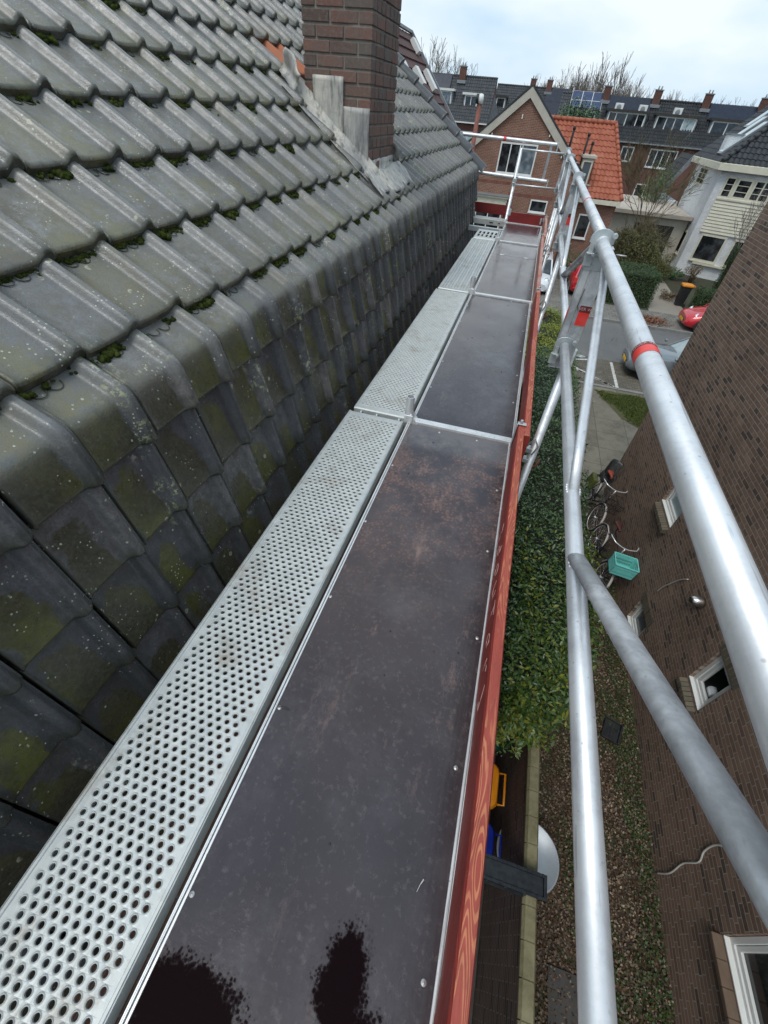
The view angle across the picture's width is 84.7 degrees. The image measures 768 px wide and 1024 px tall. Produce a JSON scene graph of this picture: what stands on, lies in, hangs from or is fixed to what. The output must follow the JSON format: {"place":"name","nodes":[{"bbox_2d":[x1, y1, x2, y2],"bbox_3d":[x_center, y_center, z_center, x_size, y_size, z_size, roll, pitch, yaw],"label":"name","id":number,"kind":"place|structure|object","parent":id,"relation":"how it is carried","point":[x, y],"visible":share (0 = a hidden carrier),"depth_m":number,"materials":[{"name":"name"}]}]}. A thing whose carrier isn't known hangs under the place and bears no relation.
{"place":"outdoors","nodes":[
{"label":"outdoors","id":0,"kind":"place"},
{"bbox_2d":[469,755,495,1023],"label":"yard paving","id":1,"kind":"structure","parent":0,"point":[471,1009],"depth_m":4.74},
{"bbox_2d":[0,0,486,1023],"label":"tiled house","id":2,"kind":"structure","parent":1,"relation":"on","point":[236,236],"depth_m":1.67,"materials":[{"name":"tile"}]},
{"bbox_2d":[486,823,501,857],"bbox_3d":[0.938,4.003,4.995,0.662,1.050,0.499,14,45,9],"label":"wheeled bin","id":3,"kind":"object","parent":1,"relation":"on","point":[490,842],"visible":0.05,"depth_m":4.67,"materials":[{"name":"blue plastic"}]},
{"bbox_2d":[483,853,546,901],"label":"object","id":4,"kind":"object","parent":1,"relation":"on","point":[507,876],"visible":0.78,"depth_m":3.82,"materials":[{"name":"metal"}]},
{"bbox_2d":[518,228,626,500],"bbox_3d":[0.699,1.178,3.952,0.212,6.490,0.152,14,45,9],"label":"scaffold post","id":5,"kind":"object","parent":1,"relation":"on","point":[584,295],"visible":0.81,"depth_m":1.94,"materials":[{"name":"metal"}]},
{"bbox_2d":[119,417,511,1023],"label":"scaffold deck","id":6,"kind":"structure","parent":5,"relation":"on","point":[284,912],"depth_m":1.14,"materials":[{"name":"brown wood"}]},
{"bbox_2d":[403,394,417,430],"bbox_3d":[0.143,-0.277,2.779,0.098,1.055,0.063,14,45,9],"label":"tube stub","id":7,"kind":"object","parent":6,"relation":"attached to","point":[410,414],"visible":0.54,"depth_m":2.47,"materials":[{"name":"metal"}]},
{"bbox_2d":[0,410,403,1023],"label":"steel plank","id":8,"kind":"object","parent":7,"relation":"on","point":[118,982],"visible":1,"depth_m":1.16,"materials":[{"name":"metal"}]},
{"bbox_2d":[354,288,467,424],"bbox_3d":[0.341,-1.430,3.493,0.341,0.066,2.636,14,45,9],"label":"steel plank","id":9,"kind":"object","parent":7,"relation":"on","point":[408,366],"visible":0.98,"depth_m":3.13,"materials":[{"name":"metal"}]},
{"bbox_2d":[434,420,526,1023],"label":"toe board","id":10,"kind":"object","parent":6,"relation":"attached to","point":[453,1005],"visible":1,"depth_m":1.06,"materials":[{"name":"wood"}]},
{"bbox_2d":[519,286,541,458],"bbox_3d":[1.122,-1.238,3.198,0.050,0.190,2.700,14,45,9],"label":"toe board","id":11,"kind":"object","parent":6,"relation":"attached to","point":[525,415],"visible":0.94,"depth_m":2.82,"materials":[{"name":"wood"}]},
{"bbox_2d":[415,292,531,437],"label":"scaffold deck","id":12,"kind":"structure","parent":5,"relation":"on","point":[473,379],"depth_m":3.08,"materials":[{"name":"brown wood"}]},
{"bbox_2d":[466,276,475,302],"bbox_3d":[0.896,-1.991,4.619,0.098,1.055,0.063,14,45,9],"label":"tube stub","id":13,"kind":"object","parent":12,"relation":"attached to","point":[472,290],"visible":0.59,"depth_m":4.31,"materials":[{"name":"metal"}]},
{"bbox_2d":[438,238,494,292],"bbox_3d":[1.102,-3.164,5.354,0.341,0.066,2.696,14,45,9],"label":"steel plank","id":14,"kind":"object","parent":13,"relation":"on","point":[471,260],"visible":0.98,"depth_m":5.11,"materials":[{"name":"metal"}]},
{"bbox_2d":[558,176,605,323],"bbox_3d":[1.264,-1.822,2.799,0.055,0.468,2.585,14,45,9],"label":"guardrail frame","id":15,"kind":"object","parent":5,"relation":"attached to","point":[595,220],"visible":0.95,"depth_m":2.64,"materials":[{"name":"metal"}]},
{"bbox_2d":[560,236,767,1023],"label":"guardrail frame","id":16,"kind":"object","parent":5,"relation":"attached to","point":[736,587],"visible":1,"depth_m":0.56,"materials":[{"name":"metal"}]},
{"bbox_2d":[468,225,502,235],"bbox_3d":[1.580,-4.415,6.699,0.560,0.110,0.570,14,45,9],"label":"ledger bracket","id":17,"kind":"object","parent":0,"point":[473,227],"visible":0.52,"depth_m":6.85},
{"bbox_2d":[473,229,499,240],"bbox_3d":[1.596,-4.283,6.555,0.341,0.066,0.756,14,45,9],"label":"steel plank","id":18,"kind":"object","parent":17,"relation":"on","point":[484,232],"visible":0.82,"depth_m":6.53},
{"bbox_2d":[490,764,506,809],"bbox_3d":[1.115,3.591,5.437,0.662,1.050,0.499,14,45,9],"label":"wheeled bin","id":19,"kind":"object","parent":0,"point":[494,792],"visible":0.18,"depth_m":5.04,"materials":[{"name":"orange plastic"}]},
{"bbox_2d":[472,268,648,1023],"bbox_3d":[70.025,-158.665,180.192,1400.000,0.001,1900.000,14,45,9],"label":"ground","id":20,"kind":"structure","parent":0,"point":[484,883],"depth_m":4.88,"materials":[{"name":"soil"}]},
{"bbox_2d":[398,23,460,133],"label":"brown roofed house","id":21,"kind":"structure","parent":20,"relation":"on","point":[410,51],"depth_m":10.62,"materials":[{"name":"tile"}]},
{"bbox_2d":[421,36,477,74],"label":"bare tree","id":22,"kind":"object","parent":20,"relation":"on","point":[438,66],"visible":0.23,"depth_m":62.95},
{"bbox_2d":[432,62,467,118],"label":"terraced house","id":23,"kind":"structure","parent":20,"relation":"on","point":[450,85],"depth_m":49.77,"materials":[{"name":"tile"}]},
{"bbox_2d":[454,75,497,139],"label":"terraced house","id":24,"kind":"structure","parent":20,"relation":"on","point":[472,87],"depth_m":49.47,"materials":[{"name":"tile"}]},
{"bbox_2d":[471,93,483,150],"bbox_3d":[4.157,-16.410,21.770,0.340,7.420,0.410,14,45,9],"label":"stove pipe","id":25,"kind":"object","parent":20,"relation":"on","point":[479,99],"visible":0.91,"depth_m":19.63,"materials":[{"name":"brown paint"}]},
{"bbox_2d":[473,717,540,1023],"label":"garden wall","id":26,"kind":"structure","parent":20,"relation":"on","point":[505,984],"depth_m":4.25,"materials":[{"name":"brick"}]},
{"bbox_2d":[502,148,522,228],"bbox_3d":[2.007,-3.542,8.966,0.100,6.385,0.150,14,45,9],"label":"scaffold post","id":27,"kind":"object","parent":20,"relation":"on","point":[515,176],"visible":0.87,"depth_m":7.05,"materials":[{"name":"metal"}]},
{"bbox_2d":[475,201,510,215],"bbox_3d":[1.692,-5.498,7.596,1.165,0.150,0.030,14,45,9],"label":"toe board","id":28,"kind":"object","parent":27,"relation":"attached to","point":[492,208],"visible":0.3,"depth_m":7.55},
{"bbox_2d":[496,75,537,113],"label":"terraced house","id":29,"kind":"structure","parent":20,"relation":"on","point":[507,95],"depth_m":58.63,"materials":[{"name":"tile"}]},
{"bbox_2d":[450,335,642,391],"bbox_3d":[31.654,0.580,12.214,63.000,0.001,2.330,14,45,9],"label":"parking bay","id":30,"kind":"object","parent":20,"relation":"attached to","point":[631,382],"depth_m":15.96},
{"bbox_2d":[622,337,689,378],"bbox_3d":[11.290,-5.649,15.634,4.275,1.470,2.100,14,45,9],"label":"parked car","id":31,"kind":"object","parent":30,"relation":"on","point":[671,353],"visible":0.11,"depth_m":15.64,"materials":[{"name":"silver metal"}]},
{"bbox_2d":[495,344,603,758],"bbox_3d":[3.028,-0.281,8.505,1.533,2.588,10.457,14,45,9],"label":"privet hedge","id":32,"kind":"object","parent":20,"relation":"on","point":[534,675],"visible":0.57,"depth_m":5.60,"materials":[{"name":"green plant"}]},
{"bbox_2d":[524,306,578,390],"bbox_3d":[5.264,-4.994,14.020,1.922,2.154,6.063,14,45,9],"label":"conifer hedge","id":33,"kind":"object","parent":20,"relation":"on","point":[549,329],"visible":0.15,"depth_m":13.83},
{"bbox_2d":[536,77,570,114],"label":"terraced house","id":34,"kind":"structure","parent":20,"relation":"on","point":[551,96],"depth_m":57.60,"materials":[{"name":"tile"}]},
{"bbox_2d":[529,153,578,317],"bbox_3d":[2.218,-2.283,7.667,0.212,6.490,0.152,14,45,9],"label":"scaffold post","id":35,"kind":"object","parent":20,"relation":"on","point":[560,194],"visible":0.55,"depth_m":5.78,"materials":[{"name":"metal"}]},
{"bbox_2d":[475,240,537,300],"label":"scaffold deck","id":36,"kind":"structure","parent":35,"relation":"attached to","point":[510,267],"depth_m":5.07,"materials":[{"name":"brown wood"}]},
{"bbox_2d":[531,233,543,308],"bbox_3d":[1.865,-2.973,5.058,0.050,0.190,2.800,14,45,9],"label":"toe board","id":37,"kind":"object","parent":36,"relation":"attached to","point":[537,279],"visible":0.94,"depth_m":4.79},
{"bbox_2d":[499,222,541,244],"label":"scaffold deck","id":38,"kind":"structure","parent":35,"relation":"attached to","point":[521,233],"depth_m":6.76,"materials":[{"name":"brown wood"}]},
{"bbox_2d":[473,215,507,226],"bbox_3d":[1.565,-5.120,7.359,1.180,0.079,0.250,14,45,9],"label":"steel plank","id":39,"kind":"object","parent":38,"relation":"attached to","point":[486,220],"visible":0.53,"depth_m":7.24,"materials":[{"name":"silver metal"}]},
{"bbox_2d":[508,212,543,225],"bbox_3d":[2.440,-5.060,7.280,0.580,0.151,0.035,14,45,9],"label":"toe board","id":40,"kind":"object","parent":38,"relation":"attached to","point":[525,218],"visible":0.95,"depth_m":7.28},
{"bbox_2d":[558,156,579,225],"bbox_3d":[2.024,-3.552,4.657,0.055,0.468,2.645,14,45,9],"label":"guardrail frame","id":41,"kind":"object","parent":35,"relation":"attached to","point":[562,203],"visible":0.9,"depth_m":4.90,"materials":[{"name":"metal"}]},
{"bbox_2d":[521,171,590,385],"bbox_3d":[1.448,-0.529,5.785,0.212,6.490,0.152,14,45,9],"label":"scaffold post","id":42,"kind":"object","parent":20,"relation":"on","point":[564,225],"visible":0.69,"depth_m":3.82,"materials":[{"name":"metal"}]},
{"bbox_2d":[541,147,571,248],"bbox_3d":[2.688,-3.354,8.816,0.212,6.490,0.152,14,45,9],"label":"scaffold post","id":43,"kind":"object","parent":20,"relation":"on","point":[560,174],"visible":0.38,"depth_m":6.83,"materials":[{"name":"metal"}]},
{"bbox_2d":[462,132,564,189],"bbox_3d":[2.058,-5.752,6.911,1.700,0.594,0.133,14,45,9],"label":"end guardrail","id":44,"kind":"object","parent":43,"relation":"attached to","point":[521,140],"visible":0.78,"depth_m":6.81,"materials":[{"name":"metal"}]},
{"bbox_2d":[544,62,607,91],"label":"bare tree","id":45,"kind":"object","parent":20,"relation":"on","point":[577,88],"visible":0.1,"depth_m":63.27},
{"bbox_2d":[556,95,609,118],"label":"evergreen tree","id":46,"kind":"object","parent":20,"relation":"on","point":[577,111],"visible":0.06,"depth_m":41.11,"materials":[{"name":"green plant"}]},
{"bbox_2d":[557,82,612,118],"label":"terraced house","id":47,"kind":"structure","parent":20,"relation":"on","point":[599,99],"depth_m":47.59,"materials":[{"name":"brick"}]},
{"bbox_2d":[582,51,643,96],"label":"bare tree","id":48,"kind":"object","parent":20,"relation":"on","point":[600,84],"visible":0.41,"depth_m":61.66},
{"bbox_2d":[546,309,692,334],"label":"kerb","id":49,"kind":"structure","parent":20,"relation":"on","point":[653,327],"depth_m":19.85,"materials":[{"name":"concrete"}]},
{"bbox_2d":[594,388,648,427],"bbox_3d":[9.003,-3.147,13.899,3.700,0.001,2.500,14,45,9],"label":"lawn","id":50,"kind":"structure","parent":20,"relation":"on","point":[618,411],"depth_m":14.20,"materials":[{"name":"plant"}]},
{"bbox_2d":[600,86,664,193],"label":"terraced house","id":51,"kind":"structure","parent":20,"relation":"on","point":[631,115],"depth_m":46.88,"materials":[{"name":"tile"}]},
{"bbox_2d":[607,111,646,126],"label":"window","id":52,"kind":"structure","parent":51,"relation":"in","point":[634,119],"depth_m":46.74,"materials":[{"name":"glass"}]},
{"bbox_2d":[608,194,693,263],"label":"garage","id":53,"kind":"structure","parent":20,"relation":"on","point":[679,221],"depth_m":27.99,"materials":[{"name":"paint"}]},
{"bbox_2d":[633,222,673,260],"bbox_3d":[17.804,-18.172,28.609,2.400,2.250,0.030,14,45,9],"label":"door","id":54,"kind":"structure","parent":53,"relation":"in","point":[670,229],"depth_m":27.98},
{"bbox_2d":[638,156,676,202],"bbox_3d":[19.750,-22.893,31.382,2.251,5.483,3.108,14,45,9],"label":"yellow shrub","id":55,"kind":"object","parent":20,"relation":"on","point":[650,188],"visible":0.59,"depth_m":30.39,"materials":[{"name":"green plant"}]},
{"bbox_2d":[646,252,675,280],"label":"evergreen shrub","id":56,"kind":"object","parent":20,"relation":"on","point":[663,268],"visible":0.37,"depth_m":25.32,"materials":[{"name":"green plant"}]},
{"bbox_2d":[620,112,707,231],"bbox_3d":[16.427,-19.116,25.631,6.750,7.574,5.488,14,45,9],"label":"bare tree","id":57,"kind":"object","parent":20,"relation":"on","point":[639,158],"visible":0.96,"depth_m":24.85,"materials":[{"name":"plant"}]},
{"bbox_2d":[644,152,693,204],"bbox_3d":[21.098,-23.996,32.480,1.774,5.652,5.120,14,45,9],"label":"dark tiled annex","id":58,"kind":"object","parent":20,"relation":"on","point":[684,160],"visible":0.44,"depth_m":30.71,"materials":[{"name":"tile"}]},
{"bbox_2d":[626,90,714,197],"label":"terraced house","id":59,"kind":"structure","parent":20,"relation":"on","point":[667,115],"depth_m":46.33,"materials":[{"name":"tile"}]},
{"bbox_2d":[644,149,678,169],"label":"window","id":60,"kind":"structure","parent":59,"relation":"in","point":[657,154],"depth_m":47.33,"materials":[{"name":"white paint"}]},
{"bbox_2d":[654,115,697,131],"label":"window","id":61,"kind":"structure","parent":59,"relation":"in","point":[680,123],"depth_m":45.96,"materials":[{"name":"glass"}]},
{"bbox_2d":[604,202,767,1023],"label":"brick house","id":62,"kind":"structure","parent":20,"relation":"on","point":[715,935],"depth_m":5.74,"materials":[{"name":"brown brick"}]},
{"bbox_2d":[627,603,645,635],"bbox_3d":[4.545,1.960,7.498,0.120,0.537,0.594,14,45,9],"label":"window","id":63,"kind":"structure","parent":62,"relation":"in","point":[636,620],"depth_m":7.60,"materials":[{"name":"white paint"}]},
{"bbox_2d":[662,488,681,526],"bbox_3d":[5.037,-0.159,7.233,0.120,0.547,0.754,14,45,9],"label":"window","id":64,"kind":"structure","parent":62,"relation":"in","point":[672,507],"depth_m":7.39,"materials":[{"name":"white paint"}]},
{"bbox_2d":[656,844,721,874],"bbox_3d":[3.558,3.545,4.401,0.027,2.821,0.164,13,44,8],"label":"cable","id":65,"kind":"object","parent":62,"relation":"attached to","point":[696,862],"visible":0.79,"depth_m":4.78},
{"bbox_2d":[688,596,705,607],"bbox_3d":[4.297,1.224,5.799,0.182,0.156,0.156,14,45,9],"label":"wall lamp","id":66,"kind":"object","parent":62,"relation":"attached to","point":[698,601],"visible":1,"depth_m":5.75,"materials":[{"name":"metal"}]},
{"bbox_2d":[689,656,730,709],"bbox_3d":[4.132,2.143,5.290,0.120,0.677,0.474,14,45,9],"label":"window","id":67,"kind":"structure","parent":62,"relation":"in","point":[701,699],"depth_m":5.43,"materials":[{"name":"white paint"}]},
{"bbox_2d":[723,935,767,1023],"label":"window","id":68,"kind":"structure","parent":62,"relation":"in","point":[748,955],"depth_m":3.87,"materials":[{"name":"white paint"}]},
{"bbox_2d":[668,106,767,280],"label":"white house","id":69,"kind":"structure","parent":20,"relation":"on","point":[733,160],"depth_m":25.35,"materials":[{"name":"paint"}]},
{"bbox_2d":[688,233,727,264],"bbox_3d":[20.313,-16.480,26.441,1.439,1.470,0.680,14,45,9],"label":"window","id":70,"kind":"structure","parent":69,"relation":"in","point":[708,248],"depth_m":26.43,"materials":[{"name":"beige paint"}]},
{"bbox_2d":[717,176,738,198],"bbox_3d":[20.077,-18.916,24.611,0.621,1.050,0.226,26,48,20],"label":"window","id":71,"kind":"structure","parent":69,"relation":"in","point":[731,181],"depth_m":24.57,"materials":[{"name":"beige paint"}]},
{"bbox_2d":[717,121,767,153],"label":"roof window","id":72,"kind":"structure","parent":69,"relation":"in","point":[754,130],"depth_m":24.45,"materials":[{"name":"metal"}]},
{"bbox_2d":[729,177,756,201],"bbox_3d":[20.647,-18.573,24.312,0.919,1.050,0.324,23,47,17],"label":"window","id":73,"kind":"structure","parent":69,"relation":"in","point":[743,187],"depth_m":24.27,"materials":[{"name":"beige paint"}]},
{"bbox_2d":[745,180,767,204],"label":"window","id":74,"kind":"structure","parent":69,"relation":"in","point":[759,187],"depth_m":23.94,"materials":[{"name":"beige paint"}]},
{"bbox_2d":[674,94,767,205],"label":"terraced house","id":75,"kind":"structure","parent":20,"relation":"on","point":[719,120],"depth_m":45.40,"materials":[{"name":"tile"}]},
{"bbox_2d":[708,121,740,134],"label":"window","id":76,"kind":"structure","parent":75,"relation":"in","point":[718,127],"depth_m":45.20,"materials":[{"name":"glass"}]},
{"bbox_2d":[541,272,595,301],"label":"driveway","id":77,"kind":"structure","parent":0,"point":[555,291],"depth_m":23.34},
{"bbox_2d":[468,84,623,271],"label":"gabled house","id":78,"kind":"structure","parent":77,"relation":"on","point":[593,144],"depth_m":23.03,"materials":[{"name":"brick"}]},
{"bbox_2d":[473,212,500,246],"bbox_3d":[5.483,-16.444,24.358,2.260,1.650,0.135,14,45,9],"label":"window","id":79,"kind":"structure","parent":78,"relation":"in","point":[476,213],"depth_m":24.08,"materials":[{"name":"glass"}]},
{"bbox_2d":[495,141,538,176],"bbox_3d":[7.039,-18.740,22.425,1.980,1.330,0.135,14,45,9],"label":"window","id":80,"kind":"structure","parent":78,"relation":"in","point":[509,151],"depth_m":22.42,"materials":[{"name":"white paint"}]},
{"bbox_2d":[527,199,547,214],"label":"window","id":81,"kind":"structure","parent":78,"relation":"in","point":[536,206],"depth_m":23.47,"materials":[{"name":"white paint"}]},
{"bbox_2d":[571,214,589,239],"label":"window","id":82,"kind":"structure","parent":78,"relation":"in","point":[582,225],"depth_m":24.29,"materials":[{"name":"glass"}]},
{"bbox_2d":[581,160,592,184],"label":"window","id":83,"kind":"structure","parent":78,"relation":"in","point":[586,166],"depth_m":22.38,"materials":[{"name":"beige paint"}]},
{"bbox_2d":[540,251,552,293],"bbox_3d":[8.399,-13.255,23.182,2.040,1.500,3.975,14,45,9],"label":"parked car","id":84,"kind":"object","parent":77,"relation":"on","point":[546,275],"visible":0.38,"depth_m":22.28,"materials":[{"name":"white metal"}]},
{"bbox_2d":[567,263,596,297],"bbox_3d":[11.176,-13.129,23.302,2.000,1.520,3.875,14,45,9],"label":"parked car","id":85,"kind":"object","parent":77,"relation":"on","point":[572,278],"visible":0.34,"depth_m":22.40,"materials":[{"name":"red metal"}]},
{"bbox_2d":[452,301,690,362],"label":"road","id":86,"kind":"structure","parent":0,"point":[612,331],"depth_m":18.73,"materials":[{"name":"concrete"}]},
{"bbox_2d":[474,285,691,331],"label":"pavement","id":87,"kind":"structure","parent":0,"point":[610,311],"depth_m":21.03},
{"bbox_2d":[643,313,672,327],"bbox_3d":[12.919,-9.329,20.449,2.235,0.221,2.115,0,44,-6],"label":"leaf pile","id":88,"kind":"object","parent":87,"relation":"on","point":[648,318],"visible":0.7,"depth_m":20.37,"materials":[{"name":"brown plant"}]},
{"bbox_2d":[678,303,709,331],"bbox_3d":[16.081,-9.020,19.545,3.977,1.500,2.080,14,45,9],"label":"parked car","id":89,"kind":"object","parent":87,"relation":"on","point":[690,317],"visible":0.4,"depth_m":19.63,"materials":[{"name":"red metal"}]},
{"bbox_2d":[399,0,767,106],"label":"sky","id":90,"kind":"structure","parent":0,"point":[692,47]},
{"bbox_2d":[534,503,674,1023],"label":"alley ground","id":91,"kind":"structure","parent":0,"point":[548,789],"depth_m":5.50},
{"bbox_2d":[496,825,558,893],"bbox_3d":[1.663,4.230,5.143,0.728,0.616,0.728,14,45,9],"label":"round table","id":92,"kind":"object","parent":91,"relation":"on","point":[548,861],"visible":0.27,"depth_m":4.93,"materials":[{"name":"metal"}]},
{"bbox_2d":[547,964,577,1023],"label":"slab","id":93,"kind":"structure","parent":91,"relation":"on","point":[563,982],"depth_m":4.55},
{"bbox_2d":[535,581,674,1023],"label":"fallen leaves","id":94,"kind":"object","parent":91,"relation":"on","point":[557,940],"visible":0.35,"depth_m":5.37,"materials":[{"name":"plant"}]},
{"bbox_2d":[600,716,623,745],"bbox_3d":[3.539,3.386,6.538,0.260,0.075,0.340,28,48,22],"label":"drain cover","id":95,"kind":"object","parent":94,"relation":"on","point":[607,730],"visible":1,"depth_m":6.55,"materials":[{"name":"black plastic"}]},
{"bbox_2d":[583,459,627,530],"bbox_3d":[5.172,-0.414,9.831,0.679,1.256,1.830,14,45,9],"label":"bicycle","id":96,"kind":"object","parent":91,"relation":"on","point":[608,473],"visible":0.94,"depth_m":9.87,"materials":[{"name":"metal"}]},
{"bbox_2d":[536,579,675,1023],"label":"ground ivy","id":97,"kind":"object","parent":91,"relation":"on","point":[646,918],"visible":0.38,"depth_m":5.45,"materials":[{"name":"plant"}]},
{"bbox_2d":[587,519,638,587],"bbox_3d":[4.654,0.803,8.608,0.672,1.144,1.830,14,45,9],"label":"bicycle","id":98,"kind":"object","parent":91,"relation":"on","point":[618,524],"visible":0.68,"depth_m":8.65,"materials":[{"name":"metal"}]},
{"bbox_2d":[608,551,639,579],"bbox_3d":[4.460,1.006,7.853,0.454,0.296,0.358,14,45,9],"label":"plastic crate","id":99,"kind":"object","parent":98,"relation":"on","point":[620,569],"visible":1,"depth_m":7.84,"materials":[{"name":"teal"}]},
{"bbox_2d":[573,383,644,503],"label":"garden path","id":100,"kind":"structure","parent":0,"point":[609,440],"depth_m":12.86,"materials":[{"name":"concrete"}]},
{"bbox_2d":[605,299,647,310],"bbox_3d":[13.710,-13.228,24.696,2.200,0.001,8.300,14,45,9],"label":"front garden","id":101,"kind":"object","parent":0,"point":[639,307],"depth_m":22.07,"materials":[{"name":"soil"}]},
{"bbox_2d":[589,211,668,269],"bbox_3d":[14.101,-15.270,24.375,4.278,3.878,3.184,14,45,9],"label":"overgrown shrub","id":102,"kind":"object","parent":101,"relation":"on","point":[632,240],"visible":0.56,"depth_m":23.88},
{"bbox_2d":[605,260,662,307],"bbox_3d":[13.095,-12.161,22.436,2.380,1.805,2.675,14,45,9],"label":"clipped hedge","id":103,"kind":"object","parent":101,"relation":"on","point":[643,280],"visible":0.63,"depth_m":21.56,"materials":[{"name":"plant"}]},
{"bbox_2d":[612,227,667,267],"bbox_3d":[14.312,-14.922,24.529,3.831,2.928,3.056,14,45,9],"label":"evergreen shrub","id":104,"kind":"object","parent":101,"relation":"on","point":[653,259],"visible":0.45,"depth_m":23.82,"materials":[{"name":"green plant"}]},
{"bbox_2d":[616,214,674,264],"bbox_3d":[15.674,-16.267,25.754,4.147,3.331,3.570,-3,45,-8],"label":"overgrown shrub","id":105,"kind":"object","parent":101,"relation":"on","point":[651,224],"visible":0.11,"depth_m":24.77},
{"bbox_2d":[647,280,682,314],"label":"gravel path","id":106,"kind":"structure","parent":0,"point":[658,304],"depth_m":22.61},
{"bbox_2d":[663,275,714,308],"bbox_3d":[20.214,-12.308,24.367,7.000,0.001,10.300,14,45,9],"label":"flower bed","id":107,"kind":"object","parent":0,"point":[674,285],"depth_m":26.12,"materials":[{"name":"soil"}]},
{"bbox_2d":[674,282,695,306],"bbox_3d":[15.923,-11.525,22.402,0.662,1.100,0.499,14,45,9],"label":"wheeled bin","id":108,"kind":"object","parent":107,"relation":"on","point":[684,292],"visible":1,"depth_m":22.23,"materials":[{"name":"black plastic"}]},
{"bbox_2d":[684,264,703,282],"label":"dead shrub","id":109,"kind":"object","parent":107,"relation":"on","point":[693,269],"visible":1,"depth_m":25.92,"materials":[{"name":"brown plant"}]},
{"bbox_2d":[687,286,717,307],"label":"clipped hedge","id":110,"kind":"object","parent":107,"relation":"on","point":[704,296],"visible":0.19,"depth_m":21.19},
{"bbox_2d":[712,245,741,289],"bbox_3d":[19.843,-13.482,23.841,1.336,2.575,1.351,14,45,9],"label":"clipped hedge","id":111,"kind":"object","parent":107,"relation":"on","point":[717,282],"visible":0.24,"depth_m":23.88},
{"bbox_2d":[734,190,767,251],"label":"young tree","id":112,"kind":"object","parent":107,"relation":"on","point":[749,223],"visible":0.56,"depth_m":23.32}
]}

